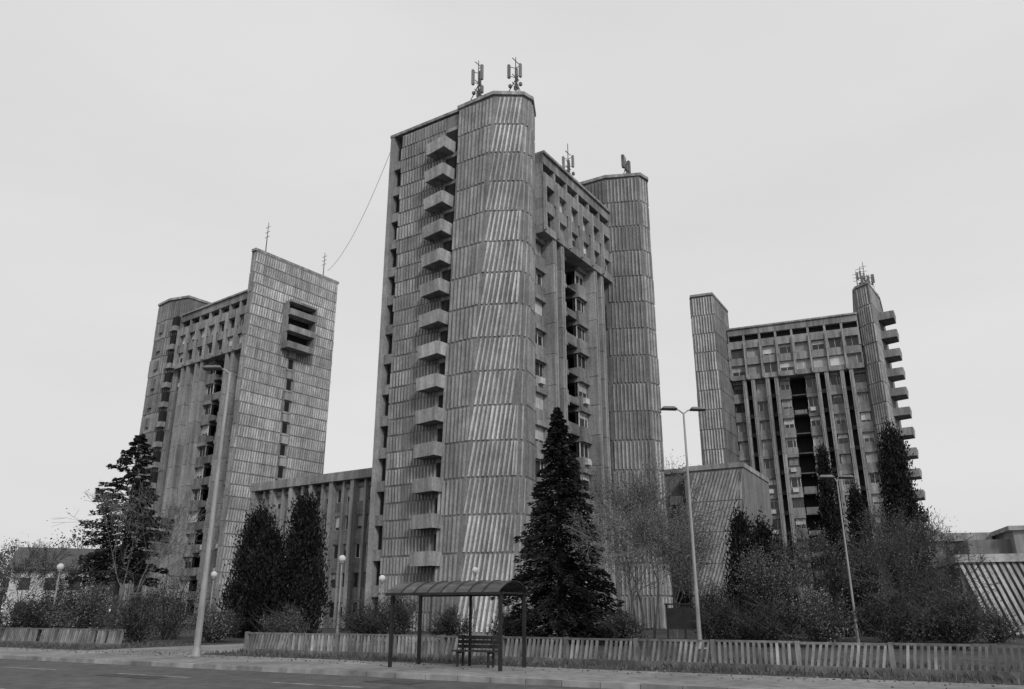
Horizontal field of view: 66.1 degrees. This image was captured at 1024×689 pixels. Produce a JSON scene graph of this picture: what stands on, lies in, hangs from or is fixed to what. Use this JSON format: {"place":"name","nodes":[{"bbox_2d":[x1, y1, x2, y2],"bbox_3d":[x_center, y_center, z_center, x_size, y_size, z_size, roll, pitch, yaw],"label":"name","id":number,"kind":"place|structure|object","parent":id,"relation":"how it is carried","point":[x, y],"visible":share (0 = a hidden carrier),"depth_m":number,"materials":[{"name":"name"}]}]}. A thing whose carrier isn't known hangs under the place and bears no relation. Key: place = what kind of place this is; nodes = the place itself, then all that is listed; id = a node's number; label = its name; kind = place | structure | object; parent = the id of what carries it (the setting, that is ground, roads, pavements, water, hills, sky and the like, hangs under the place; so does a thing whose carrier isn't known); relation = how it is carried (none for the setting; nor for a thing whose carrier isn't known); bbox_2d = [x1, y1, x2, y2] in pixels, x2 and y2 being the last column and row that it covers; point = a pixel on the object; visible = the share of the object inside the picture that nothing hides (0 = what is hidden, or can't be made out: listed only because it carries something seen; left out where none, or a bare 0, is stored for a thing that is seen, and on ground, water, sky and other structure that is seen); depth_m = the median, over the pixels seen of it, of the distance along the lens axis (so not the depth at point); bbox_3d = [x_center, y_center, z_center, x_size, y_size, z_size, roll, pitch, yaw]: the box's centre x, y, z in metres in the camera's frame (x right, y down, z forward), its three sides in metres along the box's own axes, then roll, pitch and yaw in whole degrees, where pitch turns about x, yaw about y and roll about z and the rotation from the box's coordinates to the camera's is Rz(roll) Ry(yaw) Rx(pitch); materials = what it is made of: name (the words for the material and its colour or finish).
{"place":"outdoors","nodes":[
{"label":"outdoors","id":0,"kind":"place"},
{"bbox_2d":[2,570,102,624],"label":"walls","id":1,"kind":"structure","parent":0,"point":[11,585],"depth_m":94.52,"materials":[{"name":"white paint"}]},
{"bbox_2d":[14,578,80,613],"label":"windows","id":2,"kind":"structure","parent":1,"relation":"attached to","point":[26,588],"depth_m":94.36,"materials":[{"name":"black glass"}]},
{"bbox_2d":[7,547,107,573],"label":"roof","id":3,"kind":"structure","parent":1,"relation":"on","point":[79,552],"depth_m":97.78,"materials":[{"name":"tile"}]},
{"bbox_2d":[117,223,338,623],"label":"concrete apartment tower","id":4,"kind":"structure","parent":0,"point":[266,338],"depth_m":105.76,"materials":[{"name":"grey concrete"}]},
{"bbox_2d":[177,316,243,615],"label":"window frames","id":5,"kind":"structure","parent":4,"relation":"in","point":[242,316],"depth_m":106.53,"materials":[{"name":"grey metal"}]},
{"bbox_2d":[180,317,243,614],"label":"window panes","id":6,"kind":"structure","parent":4,"relation":"in","point":[233,322],"depth_m":108.63,"materials":[{"name":"black glass"}]},
{"bbox_2d":[0,659,603,688],"bbox_3d":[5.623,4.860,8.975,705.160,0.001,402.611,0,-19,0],"label":"road","id":7,"kind":"structure","parent":0,"point":[68,675],"depth_m":20.55,"materials":[{"name":"grey asphalt"}]},
{"bbox_2d":[0,667,360,688],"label":"road markings","id":8,"kind":"object","parent":7,"relation":"on","point":[188,677],"visible":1,"depth_m":21.43,"materials":[{"name":"paint"}]},
{"bbox_2d":[100,674,423,684],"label":"asphalt patches","id":9,"kind":"object","parent":7,"relation":"on","point":[377,681],"visible":1,"depth_m":21.07,"materials":[{"name":"grey asphalt"}]},
{"bbox_2d":[0,655,753,688],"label":"kerb","id":10,"kind":"structure","parent":7,"relation":"on","point":[553,682],"depth_m":21.42,"materials":[{"name":"concrete"}]},
{"bbox_2d":[0,647,1023,688],"bbox_3d":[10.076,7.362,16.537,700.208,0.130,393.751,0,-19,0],"label":"pavement","id":11,"kind":"structure","parent":0,"point":[696,679],"depth_m":21.58,"materials":[{"name":"concrete"}]},
{"bbox_2d":[188,365,230,656],"bbox_3d":[-12.200,6.251,31.035,1.340,11.340,0.440,0,-19,0],"label":"street lamp","id":12,"kind":"object","parent":11,"relation":"on","point":[196,650],"visible":0.97,"depth_m":30.56,"materials":[{"name":"metal"}]},
{"bbox_2d":[385,580,530,670],"bbox_3d":[-1.649,8.468,23.881,3.900,2.489,2.170,-9,-21,24],"label":"bus shelter","id":13,"kind":"object","parent":11,"relation":"on","point":[500,589],"visible":1,"depth_m":23.82,"materials":[{"name":"paint"}]},
{"bbox_2d":[0,614,1023,684],"bbox_3d":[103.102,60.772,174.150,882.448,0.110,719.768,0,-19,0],"label":"lawn","id":14,"kind":"structure","parent":0,"point":[188,638],"depth_m":32.96,"materials":[{"name":"grey plant"}]},
{"bbox_2d":[0,586,63,639],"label":"shrub","id":15,"kind":"object","parent":14,"relation":"on","point":[24,618],"visible":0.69,"depth_m":41.67,"materials":[{"name":"grey plant"}]},
{"bbox_2d":[1,532,78,617],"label":"bare tree","id":16,"kind":"object","parent":14,"relation":"on","point":[44,552],"visible":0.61,"depth_m":49.62,"materials":[{"name":"grey plant"}]},
{"bbox_2d":[10,580,78,636],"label":"shrub","id":17,"kind":"object","parent":14,"relation":"on","point":[52,602],"visible":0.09,"depth_m":52.97,"materials":[{"name":"grey plant"}]},
{"bbox_2d":[0,538,105,610],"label":"bare tree","id":18,"kind":"object","parent":14,"relation":"on","point":[18,570],"visible":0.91,"depth_m":46.18,"materials":[{"name":"grey plant"}]},
{"bbox_2d":[50,563,63,627],"bbox_3d":[-26.000,14.611,44.674,0.397,4.200,0.397,0,-19,0],"label":"park lamp","id":19,"kind":"object","parent":14,"relation":"on","point":[60,567],"visible":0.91,"depth_m":45.11,"materials":[{"name":"metal"}]},
{"bbox_2d":[0,525,117,619],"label":"distant trees","id":20,"kind":"object","parent":14,"relation":"on","point":[111,585],"visible":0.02,"depth_m":123.66,"materials":[{"name":"grey plant"}]},
{"bbox_2d":[0,627,125,647],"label":"concrete picket fence","id":21,"kind":"object","parent":14,"relation":"on","point":[68,636],"visible":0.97,"depth_m":38.40,"materials":[{"name":"grey concrete"}]},
{"bbox_2d":[34,582,108,628],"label":"shrub","id":22,"kind":"object","parent":14,"relation":"on","point":[70,600],"visible":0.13,"depth_m":49.15,"materials":[{"name":"grey plant"}]},
{"bbox_2d":[35,575,123,637],"bbox_3d":[-22.593,14.015,41.745,4.353,3.580,4.596,0,-19,0],"label":"shrub","id":23,"kind":"object","parent":14,"relation":"on","point":[84,619],"visible":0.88,"depth_m":41.18,"materials":[{"name":"grey plant"}]},
{"bbox_2d":[64,433,174,638],"bbox_3d":[-23.972,11.646,48.797,5.652,12.463,6.078,8,-20,-23],"label":"cedar tree","id":24,"kind":"object","parent":14,"relation":"on","point":[124,459],"visible":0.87,"depth_m":48.55,"materials":[{"name":"black plant"}]},
{"bbox_2d":[46,473,223,641],"bbox_3d":[-21.794,12.637,46.596,9.421,9.475,7.131,0,-19,0],"label":"bare tree","id":25,"kind":"object","parent":14,"relation":"on","point":[139,527],"visible":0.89,"depth_m":46.89,"materials":[{"name":"grey plant"}]},
{"bbox_2d":[95,584,179,643],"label":"shrub","id":26,"kind":"object","parent":14,"relation":"on","point":[135,630],"visible":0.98,"depth_m":40.70,"materials":[{"name":"grey plant"}]},
{"bbox_2d":[126,562,214,639],"bbox_3d":[-20.137,15.450,47.540,4.990,4.584,5.502,0,-19,0],"label":"shrub","id":27,"kind":"object","parent":14,"relation":"on","point":[177,608],"visible":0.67,"depth_m":47.17,"materials":[{"name":"grey plant"}]},
{"bbox_2d":[209,571,216,610],"bbox_3d":[-18.200,15.716,47.467,0.397,3.900,0.397,0,-19,0],"label":"park lamp","id":28,"kind":"object","parent":14,"relation":"on","point":[213,574],"visible":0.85,"depth_m":47.84,"materials":[{"name":"metal"}]},
{"bbox_2d":[186,600,246,642],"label":"shrub","id":29,"kind":"object","parent":14,"relation":"on","point":[215,628],"visible":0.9,"depth_m":42.52,"materials":[{"name":"grey plant"}]},
{"bbox_2d":[215,493,283,637],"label":"yew tree","id":30,"kind":"object","parent":14,"relation":"on","point":[251,534],"visible":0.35,"depth_m":52.60,"materials":[{"name":"black plant"}]},
{"bbox_2d":[231,513,292,638],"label":"yew tree","id":31,"kind":"object","parent":14,"relation":"on","point":[266,566],"visible":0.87,"depth_m":50.16,"materials":[{"name":"black plant"}]},
{"bbox_2d":[248,599,311,639],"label":"shrub","id":32,"kind":"object","parent":14,"relation":"on","point":[286,624],"visible":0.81,"depth_m":43.03,"materials":[{"name":"grey plant"}]},
{"bbox_2d":[262,482,339,636],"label":"yew tree","id":33,"kind":"object","parent":14,"relation":"on","point":[304,567],"visible":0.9,"depth_m":51.48,"materials":[{"name":"black plant"}]},
{"bbox_2d":[250,468,371,627],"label":"dormitory wing","id":34,"kind":"structure","parent":14,"relation":"on","point":[344,502],"depth_m":80.37,"materials":[{"name":"grey concrete"}]},
{"bbox_2d":[259,486,370,617],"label":"window frames","id":35,"kind":"structure","parent":34,"relation":"in","point":[370,486],"depth_m":79.79,"materials":[{"name":"grey metal"}]},
{"bbox_2d":[261,490,368,616],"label":"window panes","id":36,"kind":"structure","parent":34,"relation":"in","point":[319,493],"depth_m":79.48,"materials":[{"name":"black glass"}]},
{"bbox_2d":[91,633,555,653],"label":"footpath","id":37,"kind":"structure","parent":14,"relation":"on","point":[221,648],"depth_m":35.46,"materials":[{"name":"concrete"}]},
{"bbox_2d":[336,555,345,632],"bbox_3d":[-9.600,14.101,43.791,0.397,4.600,0.397,0,-19,0],"label":"park lamp","id":38,"kind":"object","parent":37,"relation":"on","point":[342,558],"visible":0.94,"depth_m":43.93,"materials":[{"name":"metal"}]},
{"bbox_2d":[377,575,385,640],"bbox_3d":[-7.600,15.216,45.525,0.397,3.600,0.397,0,-19,0],"label":"park lamp","id":39,"kind":"object","parent":37,"relation":"on","point":[382,578],"visible":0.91,"depth_m":45.87,"materials":[{"name":"metal"}]},
{"bbox_2d":[331,593,386,642],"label":"shrub","id":40,"kind":"object","parent":14,"relation":"on","point":[362,626],"visible":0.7,"depth_m":42.01,"materials":[{"name":"grey plant"}]},
{"bbox_2d":[366,592,430,643],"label":"shrub","id":41,"kind":"object","parent":14,"relation":"on","point":[402,619],"visible":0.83,"depth_m":41.34,"materials":[{"name":"grey plant"}]},
{"bbox_2d":[422,601,480,641],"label":"shrub","id":42,"kind":"object","parent":14,"relation":"on","point":[450,623],"visible":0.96,"depth_m":44.02,"materials":[{"name":"grey plant"}]},
{"bbox_2d":[472,567,477,635],"bbox_3d":[-2.300,15.895,48.462,0.397,4.200,0.397,0,-19,0],"label":"park lamp","id":43,"kind":"object","parent":14,"relation":"on","point":[474,570],"visible":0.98,"depth_m":48.51,"materials":[{"name":"metal"}]},
{"bbox_2d":[478,605,533,641],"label":"shrub","id":44,"kind":"object","parent":14,"relation":"on","point":[505,629],"visible":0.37,"depth_m":43.01,"materials":[{"name":"grey plant"}]},
{"bbox_2d":[0,638,1023,688],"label":"grass","id":45,"kind":"structure","parent":14,"relation":"on","point":[878,674],"depth_m":24.52,"materials":[{"name":"grey plant"}]},
{"bbox_2d":[364,57,672,633],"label":"concrete apartment tower","id":46,"kind":"structure","parent":14,"relation":"on","point":[518,301],"depth_m":70.76,"materials":[{"name":"grey concrete"}]},
{"bbox_2d":[335,154,389,262],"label":"aerial cable","id":47,"kind":"object","parent":46,"relation":"attached to","point":[366,208],"visible":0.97,"depth_m":89.98,"materials":[{"name":"paint"}]},
{"bbox_2d":[535,192,605,584],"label":"window panes","id":48,"kind":"structure","parent":46,"relation":"in","point":[579,304],"depth_m":74.12,"materials":[{"name":"black glass"}]},
{"bbox_2d":[535,191,613,595],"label":"window frames","id":49,"kind":"structure","parent":46,"relation":"in","point":[541,380],"depth_m":74.14,"materials":[{"name":"grey metal"}]},
{"bbox_2d":[489,407,627,643],"bbox_3d":[2.670,9.613,43.254,6.399,12.773,6.735,14,-23,-36],"label":"spruce tree","id":50,"kind":"object","parent":14,"relation":"on","point":[561,620],"visible":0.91,"depth_m":41.98,"materials":[{"name":"black plant"}]},
{"bbox_2d":[592,605,655,645],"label":"shrub","id":51,"kind":"object","parent":14,"relation":"on","point":[626,628],"visible":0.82,"depth_m":38.25,"materials":[{"name":"grey plant"}]},
{"bbox_2d":[243,632,1023,679],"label":"concrete picket fence","id":52,"kind":"object","parent":14,"relation":"on","point":[291,641],"visible":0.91,"depth_m":23.87,"materials":[{"name":"grey concrete"}]},
{"bbox_2d":[551,487,734,619],"bbox_3d":[6.205,11.187,39.846,7.713,7.893,9.051,11,-22,-29],"label":"birch tree","id":53,"kind":"object","parent":14,"relation":"on","point":[659,531],"visible":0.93,"depth_m":39.39,"materials":[{"name":"grey plant"}]},
{"bbox_2d":[568,440,734,641],"bbox_3d":[6.723,11.436,44.919,9.433,10.735,11.389,13,-23,-33],"label":"birch tree","id":54,"kind":"object","parent":14,"relation":"on","point":[643,494],"visible":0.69,"depth_m":43.84,"materials":[{"name":"grey plant"}]},
{"bbox_2d":[612,500,719,638],"bbox_3d":[9.265,13.016,45.400,8.253,7.953,5.502,14,-23,-36],"label":"birch tree","id":55,"kind":"object","parent":14,"relation":"on","point":[685,571],"visible":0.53,"depth_m":45.52,"materials":[{"name":"grey plant"}]},
{"bbox_2d":[660,406,705,648],"bbox_3d":[8.500,8.417,37.270,2.240,11.240,0.440,2,-19,-5],"label":"street lamp","id":56,"kind":"object","parent":14,"relation":"on","point":[674,408],"visible":0.84,"depth_m":37.14,"materials":[{"name":"metal"}]},
{"bbox_2d":[664,603,704,642],"bbox_3d":[9.082,14.642,41.307,2.000,1.980,0.300,-4,-19,11],"label":"notice board","id":57,"kind":"object","parent":14,"relation":"on","point":[680,618],"visible":0.76,"depth_m":41.38,"materials":[{"name":"paint"}]},
{"bbox_2d":[687,574,737,639],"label":"shrub","id":58,"kind":"object","parent":14,"relation":"on","point":[710,598],"visible":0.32,"depth_m":45.35,"materials":[{"name":"grey plant"}]},
{"bbox_2d":[664,462,773,612],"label":"connecting block","id":59,"kind":"structure","parent":14,"relation":"on","point":[745,485],"depth_m":79.10,"materials":[{"name":"concrete"}]},
{"bbox_2d":[670,496,690,607],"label":"window frames","id":60,"kind":"structure","parent":59,"relation":"in","point":[671,496],"depth_m":80.35,"materials":[{"name":"grey metal"}]},
{"bbox_2d":[671,504,689,605],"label":"window panes","id":61,"kind":"structure","parent":59,"relation":"in","point":[680,593],"depth_m":80.05,"materials":[{"name":"black glass"}]},
{"bbox_2d":[691,596,750,643],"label":"shrub","id":62,"kind":"object","parent":14,"relation":"on","point":[717,627],"visible":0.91,"depth_m":40.22,"materials":[{"name":"grey plant"}]},
{"bbox_2d":[718,499,771,639],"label":"yew tree","id":63,"kind":"object","parent":14,"relation":"on","point":[742,532],"visible":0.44,"depth_m":48.09,"materials":[{"name":"black plant"}]},
{"bbox_2d":[725,580,803,639],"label":"shrub","id":64,"kind":"object","parent":14,"relation":"on","point":[746,602],"visible":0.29,"depth_m":42.35,"materials":[{"name":"grey plant"}]},
{"bbox_2d":[729,590,804,646],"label":"shrub","id":65,"kind":"object","parent":14,"relation":"on","point":[771,628],"visible":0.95,"depth_m":37.42,"materials":[{"name":"grey plant"}]},
{"bbox_2d":[722,538,819,643],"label":"bare tree","id":66,"kind":"object","parent":14,"relation":"on","point":[757,576],"visible":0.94,"depth_m":41.02,"materials":[{"name":"grey plant"}]},
{"bbox_2d":[751,508,799,638],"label":"yew tree","id":67,"kind":"object","parent":14,"relation":"on","point":[763,533],"visible":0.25,"depth_m":50.08,"materials":[{"name":"black plant"}]},
{"bbox_2d":[689,262,928,623],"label":"concrete apartment tower","id":68,"kind":"structure","parent":14,"relation":"on","point":[776,399],"depth_m":115.17,"materials":[{"name":"grey concrete"}]},
{"bbox_2d":[731,336,883,589],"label":"window frames","id":69,"kind":"structure","parent":68,"relation":"in","point":[771,491],"depth_m":114.85,"materials":[{"name":"grey metal"}]},
{"bbox_2d":[732,336,883,570],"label":"window panes","id":70,"kind":"structure","parent":68,"relation":"in","point":[773,368],"depth_m":115.49,"materials":[{"name":"grey glass"}]},
{"bbox_2d":[765,520,862,611],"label":"bare tree","id":71,"kind":"object","parent":14,"relation":"on","point":[819,543],"visible":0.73,"depth_m":44.21,"materials":[{"name":"grey plant"}]},
{"bbox_2d":[786,579,864,647],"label":"shrub","id":72,"kind":"object","parent":14,"relation":"on","point":[823,617],"visible":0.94,"depth_m":37.00,"materials":[{"name":"grey plant"}]},
{"bbox_2d":[788,558,865,640],"bbox_3d":[18.162,14.794,45.869,4.333,4.751,4.922,0,-19,0],"label":"shrub","id":73,"kind":"object","parent":14,"relation":"on","point":[823,584],"visible":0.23,"depth_m":45.47,"materials":[{"name":"grey plant"}]},
{"bbox_2d":[812,437,862,636],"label":"cypress tree","id":74,"kind":"object","parent":14,"relation":"on","point":[828,506],"visible":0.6,"depth_m":53.75,"materials":[{"name":"black plant"}]},
{"bbox_2d":[818,475,863,645],"bbox_3d":[16.875,10.753,39.646,1.790,8.340,0.440,0,-19,0],"label":"street lamp","id":75,"kind":"object","parent":14,"relation":"on","point":[841,477],"visible":0.9,"depth_m":39.90,"materials":[{"name":"metal"}]},
{"bbox_2d":[843,473,887,636],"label":"cypress tree","id":76,"kind":"object","parent":14,"relation":"on","point":[856,500],"visible":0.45,"depth_m":54.27,"materials":[{"name":"black plant"}]},
{"bbox_2d":[842,584,948,648],"bbox_3d":[17.470,12.406,36.017,4.310,2.952,4.328,17,-25,-40],"label":"shrub","id":77,"kind":"object","parent":14,"relation":"on","point":[902,632],"visible":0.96,"depth_m":35.49,"materials":[{"name":"grey plant"}]},
{"bbox_2d":[862,559,948,642],"bbox_3d":[20.985,13.696,42.057,4.080,4.387,4.430,17,-25,-41],"label":"shrub","id":78,"kind":"object","parent":14,"relation":"on","point":[911,582],"visible":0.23,"depth_m":41.57,"materials":[{"name":"grey plant"}]},
{"bbox_2d":[871,416,942,610],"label":"cypress tree","id":79,"kind":"object","parent":14,"relation":"on","point":[897,483],"visible":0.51,"depth_m":54.32,"materials":[{"name":"black plant"}]},
{"bbox_2d":[828,498,1002,640],"bbox_3d":[21.097,12.228,42.759,8.301,7.757,9.456,0,-19,0],"label":"bare tree","id":80,"kind":"object","parent":14,"relation":"on","point":[908,545],"visible":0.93,"depth_m":42.42,"materials":[{"name":"grey plant"}]},
{"bbox_2d":[844,506,993,640],"bbox_3d":[23.641,13.366,45.953,8.817,8.028,8.373,0,-19,0],"label":"bare tree","id":81,"kind":"object","parent":14,"relation":"on","point":[927,525],"visible":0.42,"depth_m":46.70,"materials":[{"name":"grey plant"}]},
{"bbox_2d":[875,541,962,630],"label":"building wall","id":82,"kind":"structure","parent":14,"relation":"on","point":[955,544],"depth_m":59.69,"materials":[{"name":"concrete"}]},
{"bbox_2d":[871,532,992,549],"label":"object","id":83,"kind":"structure","parent":82,"relation":"on","point":[982,536],"depth_m":59.29,"materials":[{"name":"concrete"}]},
{"bbox_2d":[889,564,952,640],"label":"shrub","id":84,"kind":"object","parent":14,"relation":"on","point":[929,639],"visible":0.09,"depth_m":45.56,"materials":[{"name":"grey plant"}]},
{"bbox_2d":[902,568,1001,643],"bbox_3d":[21.573,13.042,39.026,5.049,3.681,4.680,0,-19,0],"label":"shrub","id":85,"kind":"object","parent":14,"relation":"on","point":[943,596],"visible":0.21,"depth_m":38.86,"materials":[{"name":"grey plant"}]},
{"bbox_2d":[915,571,992,640],"bbox_3d":[23.277,13.884,41.571,4.318,3.719,4.060,12,-22,-31],"label":"shrub","id":86,"kind":"object","parent":14,"relation":"on","point":[927,582],"visible":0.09,"depth_m":41.60,"materials":[{"name":"grey plant"}]},
{"bbox_2d":[905,582,1007,649],"bbox_3d":[19.590,12.063,35.076,4.021,3.000,3.674,0,-19,0],"label":"shrub","id":87,"kind":"object","parent":14,"relation":"on","point":[960,626],"visible":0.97,"depth_m":34.47,"materials":[{"name":"grey plant"}]},
{"bbox_2d":[935,530,1023,637],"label":"building","id":88,"kind":"structure","parent":14,"relation":"on","point":[1011,542],"depth_m":53.69,"materials":[{"name":"concrete"}]},
{"bbox_2d":[931,525,1023,567],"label":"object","id":89,"kind":"structure","parent":88,"relation":"on","point":[1016,557],"depth_m":51.17,"materials":[{"name":"concrete"}]},
{"bbox_2d":[959,562,1023,634],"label":"ribbed concrete cladding","id":90,"kind":"structure","parent":88,"relation":"on","point":[1006,587],"depth_m":50.30,"materials":[{"name":"grey concrete"}]},
{"bbox_2d":[969,602,1023,642],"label":"shrub","id":91,"kind":"object","parent":14,"relation":"on","point":[1001,631],"visible":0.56,"depth_m":41.81,"materials":[{"name":"grey plant"}]},
{"bbox_2d":[0,0,1023,611],"label":"sky","id":92,"kind":"structure","parent":0,"point":[783,148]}
]}

